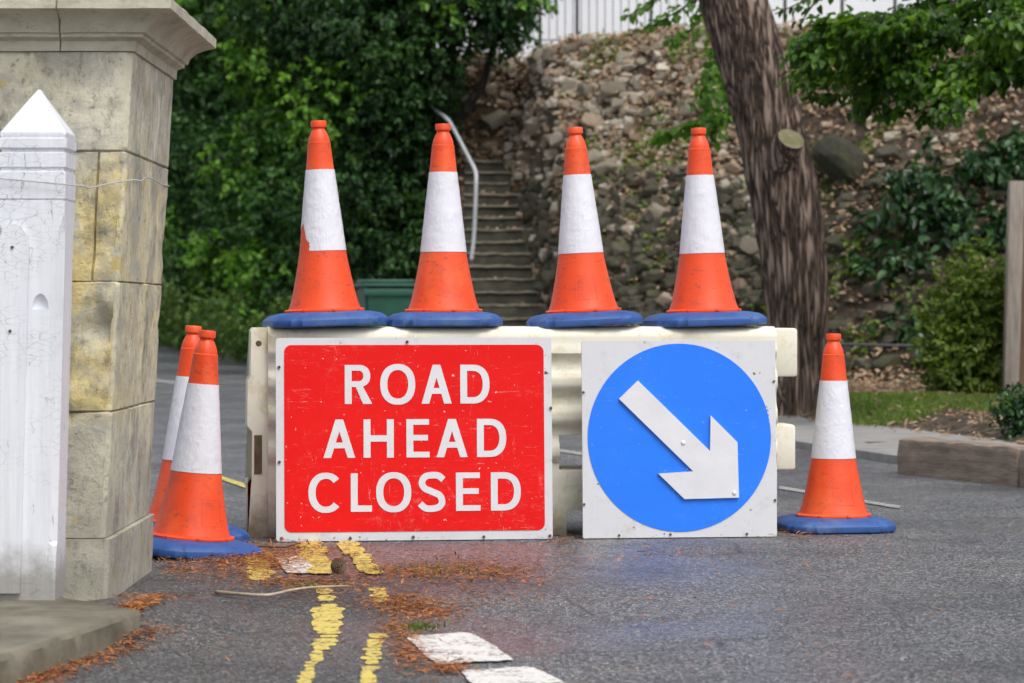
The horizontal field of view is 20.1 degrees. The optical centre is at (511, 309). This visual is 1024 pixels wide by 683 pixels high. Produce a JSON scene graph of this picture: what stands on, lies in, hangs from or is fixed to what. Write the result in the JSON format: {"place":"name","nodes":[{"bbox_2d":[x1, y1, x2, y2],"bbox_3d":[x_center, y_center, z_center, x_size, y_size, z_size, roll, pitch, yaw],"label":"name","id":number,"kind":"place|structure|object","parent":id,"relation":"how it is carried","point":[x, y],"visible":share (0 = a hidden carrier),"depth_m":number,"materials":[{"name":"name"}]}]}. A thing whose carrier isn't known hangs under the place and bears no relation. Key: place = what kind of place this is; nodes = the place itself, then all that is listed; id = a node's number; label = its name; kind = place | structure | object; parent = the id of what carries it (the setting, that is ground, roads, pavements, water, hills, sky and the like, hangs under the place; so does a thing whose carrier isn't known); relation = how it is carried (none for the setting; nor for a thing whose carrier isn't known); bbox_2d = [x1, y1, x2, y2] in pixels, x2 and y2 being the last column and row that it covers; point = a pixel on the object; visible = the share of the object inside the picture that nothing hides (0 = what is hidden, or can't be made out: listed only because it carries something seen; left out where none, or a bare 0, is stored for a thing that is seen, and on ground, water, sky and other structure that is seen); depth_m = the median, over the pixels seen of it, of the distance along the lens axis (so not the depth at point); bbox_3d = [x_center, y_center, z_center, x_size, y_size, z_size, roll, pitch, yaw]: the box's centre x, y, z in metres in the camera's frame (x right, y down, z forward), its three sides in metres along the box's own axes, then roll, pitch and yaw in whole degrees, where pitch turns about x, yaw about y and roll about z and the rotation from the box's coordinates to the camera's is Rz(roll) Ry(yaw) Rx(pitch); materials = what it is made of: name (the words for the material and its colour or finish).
{"place":"outdoors","nodes":[
{"label":"outdoors","id":0,"kind":"place"},
{"bbox_2d":[149,348,1023,682],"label":"road","id":1,"kind":"structure","parent":0,"point":[969,530],"depth_m":9.04,"materials":[{"name":"asphalt"}]},
{"bbox_2d":[87,597,255,653],"bbox_3d":[-1.086,0.857,8.059,0.824,0.066,1.664,0,0,0],"label":"road patch","id":2,"kind":"object","parent":1,"relation":"on","point":[196,616],"visible":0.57,"depth_m":7.85,"materials":[{"name":"asphalt"}]},
{"bbox_2d":[148,325,249,541],"bbox_3d":[-1.254,0.469,10.980,0.456,0.820,0.456,0,0,-20],"label":"traffic cone","id":3,"kind":"object","parent":1,"relation":"on","point":[190,342],"visible":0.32,"depth_m":10.93,"materials":[{"name":"orange plastic"}]},
{"bbox_2d":[152,330,263,559],"bbox_3d":[-1.159,0.483,10.370,0.454,0.823,0.454,0,0,-34],"label":"traffic cone","id":4,"kind":"object","parent":1,"relation":"on","point":[191,520],"visible":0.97,"depth_m":10.29,"materials":[{"name":"orange plastic"}]},
{"bbox_2d":[24,565,438,682],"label":"road patch","id":5,"kind":"object","parent":1,"relation":"on","point":[293,642],"visible":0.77,"depth_m":7.50,"materials":[{"name":"asphalt"}]},
{"bbox_2d":[0,596,140,682],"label":"stone slab","id":6,"kind":"structure","parent":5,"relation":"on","point":[36,636],"depth_m":7.27,"materials":[{"name":"stone"}]},
{"bbox_2d":[0,90,76,599],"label":"gate post","id":7,"kind":"object","parent":6,"relation":"on","point":[37,143],"visible":1,"depth_m":7.93,"materials":[{"name":"white paint"}]},
{"bbox_2d":[214,585,347,596],"bbox_3d":[-0.669,0.864,8.850,0.439,0.020,0.236,0,0,-24],"label":"stick","id":8,"kind":"object","parent":5,"relation":"on","point":[258,594],"visible":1,"depth_m":8.79,"materials":[{"name":"wood"}]},
{"bbox_2d":[245,551,275,579],"bbox_3d":[-0.868,0.874,9.916,0.103,0.001,1.201,0,0,-6],"label":"yellow road line","id":9,"kind":"object","parent":1,"relation":"on","point":[257,572],"visible":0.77,"depth_m":9.63,"materials":[{"name":"paint"}]},
{"bbox_2d":[276,556,311,572],"bbox_3d":[-0.742,0.874,9.901,0.115,0.001,0.676,0,0,-9],"label":"white road line","id":10,"kind":"object","parent":1,"relation":"on","point":[301,569],"visible":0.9,"depth_m":9.85,"materials":[{"name":"paint"}]},
{"bbox_2d":[296,541,345,682],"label":"yellow road line","id":11,"kind":"object","parent":1,"relation":"on","point":[327,618],"visible":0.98,"depth_m":8.19,"materials":[{"name":"paint"}]},
{"bbox_2d":[330,558,346,573],"bbox_3d":[-0.578,0.854,9.604,0.055,0.058,0.054,0,0,4],"label":"pine cone","id":12,"kind":"object","parent":1,"relation":"on","point":[339,565],"visible":0.99,"depth_m":9.59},
{"bbox_2d":[337,541,388,682],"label":"yellow road line","id":13,"kind":"object","parent":1,"relation":"on","point":[367,675],"visible":0.91,"depth_m":8.67,"materials":[{"name":"paint"}]},
{"bbox_2d":[249,561,498,633],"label":"moss tufts","id":14,"kind":"object","parent":1,"relation":"on","point":[423,626],"visible":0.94,"depth_m":8.99,"materials":[{"name":"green plant"}]},
{"bbox_2d":[354,279,414,325],"bbox_3d":[-1.462,0.255,33.193,0.640,1.210,0.755,0,0,-12],"label":"wheelie bin","id":15,"kind":"object","parent":1,"relation":"on","point":[388,297],"visible":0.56,"depth_m":32.86,"materials":[{"name":"green plastic"}]},
{"bbox_2d":[276,338,552,541],"bbox_3d":[-0.370,0.491,10.993,1.058,0.771,0.018,0,-3,-7],"label":"road sign","id":16,"kind":"object","parent":1,"relation":"on","point":[379,439],"visible":1,"depth_m":10.99,"materials":[{"name":"red plastic"}]},
{"bbox_2d":[407,632,513,663],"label":"white road block","id":17,"kind":"structure","parent":1,"relation":"on","point":[467,647],"depth_m":7.46,"materials":[{"name":"paint"}]},
{"bbox_2d":[462,666,564,682],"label":"white road block","id":18,"kind":"structure","parent":1,"relation":"on","point":[526,674],"depth_m":6.89,"materials":[{"name":"paint"}]},
{"bbox_2d":[14,527,1023,682],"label":"fallen needles","id":19,"kind":"object","parent":1,"relation":"on","point":[141,603],"visible":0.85,"depth_m":8.98,"materials":[{"name":"plant"}]},
{"bbox_2d":[245,326,796,537],"bbox_3d":[0.039,0.472,11.421,2.177,0.815,0.436,0,0,-7],"label":"road barrier","id":20,"kind":"object","parent":1,"relation":"on","point":[260,472],"visible":0.18,"depth_m":11.23,"materials":[{"name":"plastic"}]},
{"bbox_2d":[262,120,388,327],"bbox_3d":[-0.733,-0.336,11.305,0.456,0.816,0.456,0,0,-14],"label":"traffic cone","id":21,"kind":"object","parent":20,"relation":"on","point":[324,294],"visible":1,"depth_m":11.23,"materials":[{"name":"orange plastic"}]},
{"bbox_2d":[386,123,502,326],"bbox_3d":[-0.271,-0.336,11.383,0.468,0.800,0.468,0,0,0],"label":"traffic cone","id":22,"kind":"object","parent":20,"relation":"on","point":[443,294],"visible":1,"depth_m":11.30,"materials":[{"name":"orange plastic"}]},
{"bbox_2d":[526,127,642,327],"bbox_3d":[0.269,-0.332,11.462,0.460,0.792,0.460,-3,0,0],"label":"traffic cone","id":23,"kind":"object","parent":20,"relation":"on","point":[582,295],"visible":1,"depth_m":11.38,"materials":[{"name":"orange plastic"}]},
{"bbox_2d":[642,128,766,326],"bbox_3d":[0.767,-0.329,11.512,0.448,0.799,0.447,0,0,-12],"label":"traffic cone","id":24,"kind":"object","parent":20,"relation":"on","point":[703,294],"visible":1,"depth_m":11.43,"materials":[{"name":"orange plastic"}]},
{"bbox_2d":[581,341,776,537],"bbox_3d":[0.647,0.497,11.117,0.759,0.758,0.031,0,-3,-7],"label":"arrow sign","id":25,"kind":"object","parent":1,"relation":"on","point":[678,438],"visible":1,"depth_m":11.11,"materials":[{"name":"white plastic"}]},
{"bbox_2d":[777,333,895,533],"bbox_3d":[1.285,0.486,11.520,0.443,0.784,0.443,0,0,-9],"label":"traffic cone","id":26,"kind":"object","parent":1,"relation":"on","point":[833,502],"visible":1,"depth_m":11.44,"materials":[{"name":"orange plastic"}]},
{"bbox_2d":[779,486,899,508],"bbox_3d":[1.519,0.875,13.533,0.087,0.001,1.707,0,0,-16],"label":"white road line","id":27,"kind":"object","parent":1,"relation":"on","point":[865,501],"visible":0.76,"depth_m":13.17,"materials":[{"name":"paint"}]},
{"bbox_2d":[897,438,1023,486],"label":"timber kerb","id":28,"kind":"structure","parent":1,"relation":"on","point":[978,461],"depth_m":14.87,"materials":[{"name":"wood"}]},
{"bbox_2d":[1019,449,1023,487],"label":"timber kerb","id":29,"kind":"structure","parent":1,"relation":"on","point":[1021,483],"depth_m":14.30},
{"bbox_2d":[158,32,1023,443],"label":"hillside","id":30,"kind":"structure","parent":0,"point":[836,116],"depth_m":31.09,"materials":[{"name":"brown stone"}]},
{"bbox_2d":[158,275,193,345],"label":"roadside bush","id":31,"kind":"object","parent":30,"relation":"on","point":[178,293],"visible":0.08,"depth_m":69.79,"materials":[{"name":"green plant"}]},
{"bbox_2d":[158,286,202,350],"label":"roadside bush","id":32,"kind":"object","parent":30,"relation":"on","point":[172,305],"visible":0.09,"depth_m":62.28,"materials":[{"name":"green plant"}]},
{"bbox_2d":[161,80,250,301],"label":"roadside tree","id":33,"kind":"object","parent":30,"relation":"on","point":[168,232],"visible":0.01,"depth_m":74.84,"materials":[{"name":"green plant"}]},
{"bbox_2d":[170,282,273,355],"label":"roadside bush","id":34,"kind":"object","parent":30,"relation":"on","point":[209,315],"visible":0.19,"depth_m":54.94,"materials":[{"name":"green plant"}]},
{"bbox_2d":[163,66,289,325],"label":"roadside tree","id":35,"kind":"object","parent":30,"relation":"on","point":[199,261],"visible":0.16,"depth_m":58.35,"materials":[{"name":"green plant"}]},
{"bbox_2d":[202,286,275,362],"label":"roadside bush","id":36,"kind":"object","parent":30,"relation":"on","point":[240,350],"visible":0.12,"depth_m":48.70,"materials":[{"name":"green plant"}]},
{"bbox_2d":[219,289,291,358],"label":"roadside bush","id":37,"kind":"object","parent":30,"relation":"on","point":[283,308],"visible":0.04,"depth_m":42.88,"materials":[{"name":"green plant"}]},
{"bbox_2d":[173,0,422,343],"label":"ivy covered tree","id":38,"kind":"object","parent":30,"relation":"on","point":[249,176],"visible":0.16,"depth_m":46.23,"materials":[{"name":"green plant"}]},
{"bbox_2d":[160,56,460,354],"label":"ground ivy","id":39,"kind":"object","parent":30,"relation":"on","point":[216,339],"depth_m":53.01,"materials":[{"name":"green plant"}]},
{"bbox_2d":[197,0,562,291],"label":"evergreen tree","id":40,"kind":"object","parent":30,"relation":"on","point":[363,100],"visible":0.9,"depth_m":37.55,"materials":[{"name":"green plant"}]},
{"bbox_2d":[483,83,496,94],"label":"rubble rock","id":41,"kind":"object","parent":30,"relation":"on","point":[488,90],"visible":0.78,"depth_m":38.70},
{"bbox_2d":[480,109,510,129],"bbox_3d":[-0.208,-2.548,38.574,0.366,0.164,0.315,-22,30,-15],"label":"rubble rock","id":42,"kind":"object","parent":30,"relation":"on","point":[495,120],"visible":1,"depth_m":38.48,"materials":[{"name":"stone"}]},
{"bbox_2d":[491,57,514,73],"bbox_3d":[-0.133,-3.291,38.916,0.356,0.177,0.200,24,9,-3],"label":"rubble rock","id":43,"kind":"object","parent":30,"relation":"on","point":[500,65],"visible":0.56,"depth_m":38.84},
{"bbox_2d":[463,160,546,325],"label":"stone steps","id":44,"kind":"structure","parent":30,"relation":"on","point":[498,251],"depth_m":35.72,"materials":[{"name":"concrete"}]},
{"bbox_2d":[431,106,477,265],"bbox_3d":[-0.739,-1.386,36.590,0.140,2.601,2.901,0,0,-11],"label":"handrail","id":45,"kind":"object","parent":44,"relation":"on","point":[473,166],"visible":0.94,"depth_m":35.19,"materials":[{"name":"metal"}]},
{"bbox_2d":[500,92,515,100],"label":"rubble rock","id":46,"kind":"object","parent":30,"relation":"on","point":[507,95],"visible":1,"depth_m":38.63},
{"bbox_2d":[505,126,518,136],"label":"rubble rock","id":47,"kind":"object","parent":30,"relation":"on","point":[512,131],"visible":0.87,"depth_m":38.33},
{"bbox_2d":[525,116,540,135],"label":"rubble rock","id":48,"kind":"object","parent":30,"relation":"on","point":[533,125],"visible":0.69,"depth_m":36.73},
{"bbox_2d":[530,180,544,192],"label":"rubble rock","id":49,"kind":"object","parent":30,"relation":"on","point":[537,187],"visible":0.59,"depth_m":35.88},
{"bbox_2d":[544,148,556,161],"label":"rubble rock","id":50,"kind":"object","parent":30,"relation":"on","point":[549,155],"visible":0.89,"depth_m":35.51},
{"bbox_2d":[543,49,558,61],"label":"rubble rock","id":51,"kind":"object","parent":30,"relation":"on","point":[548,54],"visible":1,"depth_m":36.68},
{"bbox_2d":[549,202,560,215],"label":"rubble rock","id":52,"kind":"object","parent":30,"relation":"on","point":[553,211],"visible":0.48,"depth_m":34.70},
{"bbox_2d":[549,131,565,147],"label":"rubble rock","id":53,"kind":"object","parent":30,"relation":"on","point":[554,141],"visible":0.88,"depth_m":35.37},
{"bbox_2d":[561,78,582,92],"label":"rubble rock","id":54,"kind":"object","parent":30,"relation":"on","point":[569,84],"visible":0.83,"depth_m":35.85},
{"bbox_2d":[564,42,583,53],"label":"rubble rock","id":55,"kind":"object","parent":30,"relation":"on","point":[575,46],"visible":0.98,"depth_m":36.43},
{"bbox_2d":[569,60,590,70],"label":"rubble rock","id":56,"kind":"object","parent":30,"relation":"on","point":[574,65],"visible":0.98,"depth_m":36.06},
{"bbox_2d":[577,83,597,97],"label":"rubble rock","id":57,"kind":"object","parent":30,"relation":"on","point":[583,89],"visible":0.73,"depth_m":35.49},
{"bbox_2d":[581,112,603,128],"bbox_3d":[1.000,-2.281,35.002,0.324,0.170,0.230,21,-13,-3],"label":"rubble rock","id":58,"kind":"object","parent":30,"relation":"on","point":[589,120],"visible":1,"depth_m":34.93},
{"bbox_2d":[584,104,602,113],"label":"rubble rock","id":59,"kind":"object","parent":30,"relation":"on","point":[589,108],"visible":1,"depth_m":35.11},
{"bbox_2d":[588,148,600,164],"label":"rubble rock","id":60,"kind":"object","parent":30,"relation":"on","point":[592,154],"visible":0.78,"depth_m":34.42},
{"bbox_2d":[590,155,618,174],"bbox_3d":[1.132,-1.685,34.238,0.370,0.196,0.260,-19,13,18],"label":"rubble rock","id":61,"kind":"object","parent":30,"relation":"on","point":[604,166],"visible":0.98,"depth_m":34.14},
{"bbox_2d":[594,150,614,164],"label":"rubble rock","id":62,"kind":"object","parent":30,"relation":"on","point":[603,154],"visible":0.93,"depth_m":34.33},
{"bbox_2d":[601,81,624,102],"bbox_3d":[1.244,-2.651,35.119,0.365,0.202,0.337,-16,-30,29],"label":"rubble rock","id":63,"kind":"object","parent":30,"relation":"on","point":[609,89],"visible":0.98,"depth_m":35.00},
{"bbox_2d":[611,99,624,110],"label":"rubble rock","id":64,"kind":"object","parent":30,"relation":"on","point":[617,104],"visible":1,"depth_m":34.82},
{"bbox_2d":[616,51,635,64],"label":"rubble rock","id":65,"kind":"object","parent":30,"relation":"on","point":[620,55],"visible":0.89,"depth_m":35.42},
{"bbox_2d":[621,63,636,71],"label":"rubble rock","id":66,"kind":"object","parent":30,"relation":"on","point":[629,67],"visible":1,"depth_m":35.19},
{"bbox_2d":[623,124,639,136],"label":"rubble rock","id":67,"kind":"object","parent":30,"relation":"on","point":[628,128],"visible":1,"depth_m":34.48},
{"bbox_2d":[625,166,645,175],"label":"rubble rock","id":68,"kind":"object","parent":30,"relation":"on","point":[630,169],"visible":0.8,"depth_m":33.83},
{"bbox_2d":[629,133,645,141],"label":"rubble rock","id":69,"kind":"object","parent":30,"relation":"on","point":[636,137],"visible":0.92,"depth_m":34.31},
{"bbox_2d":[634,172,646,185],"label":"rubble rock","id":70,"kind":"object","parent":30,"relation":"on","point":[640,178],"visible":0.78,"depth_m":33.52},
{"bbox_2d":[639,106,657,117],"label":"rubble rock","id":71,"kind":"object","parent":30,"relation":"on","point":[645,112],"visible":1,"depth_m":34.46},
{"bbox_2d":[642,202,671,221],"bbox_3d":[1.671,-1.083,33.037,0.315,0.228,0.314,24,-6,-18],"label":"rubble rock","id":72,"kind":"object","parent":30,"relation":"on","point":[653,211],"visible":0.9,"depth_m":32.91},
{"bbox_2d":[655,292,671,306],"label":"rubble rock","id":73,"kind":"object","parent":30,"relation":"on","point":[663,298],"visible":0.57,"depth_m":31.84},
{"bbox_2d":[679,104,698,118],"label":"rubble rock","id":74,"kind":"object","parent":30,"relation":"on","point":[685,111],"visible":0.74,"depth_m":33.82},
{"bbox_2d":[525,0,896,47],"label":"iron railing","id":75,"kind":"object","parent":30,"relation":"on","point":[540,39],"visible":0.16,"depth_m":38.29,"materials":[{"name":"grey metal"}]},
{"bbox_2d":[620,0,829,415],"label":"leaning tree","id":76,"kind":"object","parent":30,"relation":"on","point":[765,113],"visible":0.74,"depth_m":22.39,"materials":[{"name":"brown plant"}]},
{"bbox_2d":[470,0,990,62],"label":"white house","id":77,"kind":"structure","parent":30,"relation":"on","point":[858,6],"depth_m":41.50,"materials":[{"name":"paint"}]},
{"bbox_2d":[725,159,743,175],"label":"rubble rock","id":78,"kind":"object","parent":30,"relation":"on","point":[733,166],"visible":0.97,"depth_m":32.60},
{"bbox_2d":[733,278,747,290],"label":"rubble rock","id":79,"kind":"object","parent":30,"relation":"on","point":[739,283],"visible":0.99,"depth_m":31.20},
{"bbox_2d":[557,22,925,369],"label":"bank weeds","id":80,"kind":"object","parent":30,"relation":"on","point":[845,243],"visible":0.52,"depth_m":32.57,"materials":[{"name":"green plant"}]},
{"bbox_2d":[475,25,1023,306],"bbox_3d":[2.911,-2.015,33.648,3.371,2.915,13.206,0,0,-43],"label":"loose pale stones","id":81,"kind":"object","parent":30,"relation":"on","point":[539,67],"visible":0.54,"depth_m":34.87,"materials":[{"name":"stone"}]},
{"bbox_2d":[740,235,758,255],"bbox_3d":[2.688,-0.659,31.537,0.411,0.184,0.286,29,0,-34],"label":"rubble rock","id":82,"kind":"object","parent":30,"relation":"on","point":[748,245],"visible":0.48,"depth_m":31.43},
{"bbox_2d":[510,144,1019,382],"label":"loose mossy stones","id":83,"kind":"object","parent":30,"relation":"on","point":[617,248],"visible":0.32,"depth_m":32.16,"materials":[{"name":"stone"}]},
{"bbox_2d":[811,135,871,185],"bbox_3d":[3.708,-1.531,31.470,1.029,0.466,0.627,42,0,8],"label":"boulder","id":84,"kind":"object","parent":30,"relation":"on","point":[837,157],"visible":0.7,"depth_m":31.26,"materials":[{"name":"stone"}]},
{"bbox_2d":[827,251,895,282],"bbox_3d":[3.645,-0.330,30.204,0.523,0.577,0.695,0,0,-26],"label":"evergreen shrub","id":85,"kind":"object","parent":30,"relation":"on","point":[857,260],"visible":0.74,"depth_m":30.14,"materials":[{"name":"green plant"}]},
{"bbox_2d":[845,207,893,252],"bbox_3d":[3.960,-0.771,30.440,0.755,0.638,0.607,0,0,-29],"label":"evergreen shrub","id":86,"kind":"object","parent":30,"relation":"on","point":[869,222],"visible":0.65,"depth_m":30.39,"materials":[{"name":"green plant"}]},
{"bbox_2d":[840,343,920,375],"bbox_3d":[3.479,0.586,26.600,0.942,0.573,0.032,0,0,0],"label":"rail","id":87,"kind":"object","parent":30,"relation":"on","point":[844,345],"visible":0.31,"depth_m":26.59,"materials":[{"name":"metal"}]},
{"bbox_2d":[855,297,928,351],"bbox_3d":[4.041,0.200,29.198,1.005,0.660,0.698,0,0,-34],"label":"evergreen shrub","id":88,"kind":"object","parent":30,"relation":"on","point":[905,329],"visible":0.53,"depth_m":29.15,"materials":[{"name":"green plant"}]},
{"bbox_2d":[851,234,942,293],"bbox_3d":[4.069,-0.383,29.955,1.060,0.845,0.760,0,0,11],"label":"evergreen shrub","id":89,"kind":"object","parent":30,"relation":"on","point":[912,255],"visible":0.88,"depth_m":29.77,"materials":[{"name":"green plant"}]},
{"bbox_2d":[772,0,1023,131],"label":"maple tree","id":90,"kind":"object","parent":30,"relation":"on","point":[851,45],"visible":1,"depth_m":19.62,"materials":[{"name":"green plant"}]},
{"bbox_2d":[780,353,1023,442],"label":"verge needles","id":91,"kind":"object","parent":30,"relation":"on","point":[875,389],"visible":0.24,"depth_m":21.40,"materials":[{"name":"brown plant"}]},
{"bbox_2d":[907,322,929,361],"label":"evergreen shrub","id":92,"kind":"object","parent":30,"relation":"on","point":[909,339],"visible":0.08,"depth_m":28.60,"materials":[{"name":"green plant"}]},
{"bbox_2d":[865,132,979,241],"bbox_3d":[4.310,-1.268,30.200,1.266,1.140,1.034,0,0,41],"label":"evergreen shrub","id":93,"kind":"object","parent":30,"relation":"on","point":[901,189],"visible":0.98,"depth_m":29.91,"materials":[{"name":"green plant"}]},
{"bbox_2d":[912,186,993,255],"bbox_3d":[4.709,-0.766,29.757,1.022,1.010,0.849,0,0,20],"label":"evergreen shrub","id":94,"kind":"object","parent":30,"relation":"on","point":[963,222],"visible":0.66,"depth_m":29.68,"materials":[{"name":"green plant"}]},
{"bbox_2d":[902,232,1005,394],"bbox_3d":[4.028,0.224,25.166,1.324,1.811,1.278,0,0,0],"label":"olive bush","id":95,"kind":"object","parent":30,"relation":"on","point":[965,341],"visible":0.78,"depth_m":24.94,"materials":[{"name":"green plant"}]},
{"bbox_2d":[950,119,1023,208],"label":"evergreen shrub","id":96,"kind":"object","parent":30,"relation":"on","point":[999,172],"visible":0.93,"depth_m":29.91,"materials":[{"name":"green plant"}]},
{"bbox_2d":[969,204,1006,257],"bbox_3d":[5.040,-0.636,29.459,0.840,0.875,0.791,0,0,0],"label":"evergreen shrub","id":97,"kind":"object","parent":30,"relation":"on","point":[998,233],"visible":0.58,"depth_m":29.32,"materials":[{"name":"green plant"}]},
{"bbox_2d":[991,111,1006,120],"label":"rubble rock","id":98,"kind":"object","parent":30,"relation":"on","point":[997,115],"visible":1,"depth_m":30.70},
{"bbox_2d":[979,123,1023,168],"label":"evergreen shrub","id":99,"kind":"object","parent":30,"relation":"on","point":[1013,141],"visible":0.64,"depth_m":30.14,"materials":[{"name":"green plant"}]},
{"bbox_2d":[983,381,1023,439],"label":"dark shrub","id":100,"kind":"object","parent":30,"relation":"on","point":[1013,417],"visible":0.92,"depth_m":18.17,"materials":[{"name":"green plant"}]},
{"bbox_2d":[1002,181,1023,394],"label":"wooden post","id":101,"kind":"object","parent":30,"relation":"on","point":[1013,354],"visible":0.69,"depth_m":24.54,"materials":[{"name":"wood"}]},
{"bbox_2d":[777,416,1023,463],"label":"pavement","id":102,"kind":"structure","parent":0,"point":[885,449],"depth_m":18.57,"materials":[{"name":"concrete"}]},
{"label":"ground","id":103,"kind":"structure","parent":0,"visible":0},
{"bbox_2d":[0,0,215,600],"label":"stone pillar","id":104,"kind":"structure","parent":103,"relation":"on","point":[101,75],"depth_m":8.62,"materials":[{"name":"stone"}]},
{"bbox_2d":[0,177,168,188],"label":"tie wire","id":105,"kind":"object","parent":104,"relation":"attached to","point":[83,185],"visible":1,"depth_m":7.92,"materials":[{"name":"metal"}]},
{"bbox_2d":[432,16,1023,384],"bbox_3d":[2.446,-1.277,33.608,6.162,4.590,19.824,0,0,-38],"label":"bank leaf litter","id":106,"kind":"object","parent":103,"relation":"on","point":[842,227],"visible":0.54,"depth_m":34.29,"materials":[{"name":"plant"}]},
{"bbox_2d":[849,389,1018,425],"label":"verge grass","id":107,"kind":"structure","parent":103,"relation":"on","point":[909,405],"depth_m":21.32,"materials":[{"name":"plant"}]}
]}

